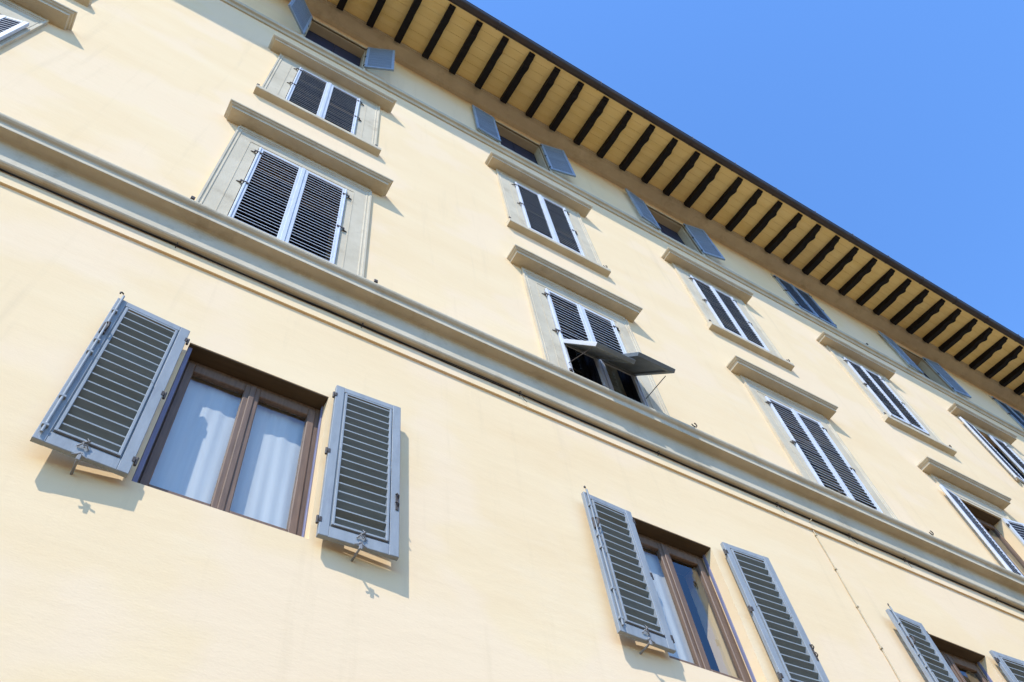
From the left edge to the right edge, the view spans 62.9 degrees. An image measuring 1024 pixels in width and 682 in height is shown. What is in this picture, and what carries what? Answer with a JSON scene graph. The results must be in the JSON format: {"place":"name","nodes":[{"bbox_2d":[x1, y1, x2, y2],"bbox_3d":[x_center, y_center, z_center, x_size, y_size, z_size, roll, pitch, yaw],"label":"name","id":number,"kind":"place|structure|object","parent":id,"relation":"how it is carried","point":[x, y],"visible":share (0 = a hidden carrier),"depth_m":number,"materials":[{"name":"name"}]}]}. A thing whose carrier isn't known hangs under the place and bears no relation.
{"place":"outdoors","nodes":[
{"label":"outdoors","id":0,"kind":"place"},
{"bbox_2d":[467,0,1023,337],"label":"sky","id":1,"kind":"structure","parent":0,"point":[898,123],"materials":[{"name":"blue"}]},
{"label":"street","id":2,"kind":"structure","parent":0,"visible":0},
{"bbox_2d":[0,0,1023,681],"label":"building","id":3,"kind":"structure","parent":2,"relation":"on","point":[210,470],"depth_m":8.90,"materials":[{"name":"paint"}]},
{"bbox_2d":[131,347,322,536],"bbox_3d":[-2.047,0.787,6.237,1.190,1.675,0.219,25,-65,-20],"label":"window","id":4,"kind":"structure","parent":3,"relation":"in","point":[219,440],"depth_m":6.29,"materials":[{"name":"brown wood"}]},
{"bbox_2d":[0,168,1023,611],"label":"cable bundle","id":5,"kind":"object","parent":3,"relation":"attached to","point":[776,504],"visible":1,"depth_m":8.75,"materials":[{"name":"rubber"}]},
{"bbox_2d":[554,304,635,400],"bbox_3d":[1.014,0.199,11.167,1.200,2.300,0.098,25,-65,-20],"label":"window","id":6,"kind":"structure","parent":3,"relation":"in","point":[590,362],"depth_m":10.99,"materials":[{"name":"black glass"}]},
{"bbox_2d":[638,533,756,681],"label":"window","id":7,"kind":"structure","parent":3,"relation":"in","point":[689,648],"depth_m":7.78,"materials":[{"name":"brown wood"}]},
{"bbox_2d":[809,519,900,681],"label":"wall cable","id":8,"kind":"object","parent":3,"relation":"attached to","point":[856,605],"depth_m":9.19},
{"bbox_2d":[938,649,992,681],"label":"window","id":9,"kind":"structure","parent":3,"relation":"in","point":[953,661],"depth_m":9.81,"materials":[{"name":"brown wood"}]},
{"bbox_2d":[974,516,1023,575],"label":"window","id":10,"kind":"structure","parent":3,"relation":"in","point":[983,523],"depth_m":14.59,"materials":[{"name":"brown wood"}]},
{"bbox_2d":[993,446,1023,478],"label":"window","id":11,"kind":"structure","parent":3,"relation":"in","point":[997,449],"depth_m":19.82,"materials":[{"name":"brown wood"}]}
]}

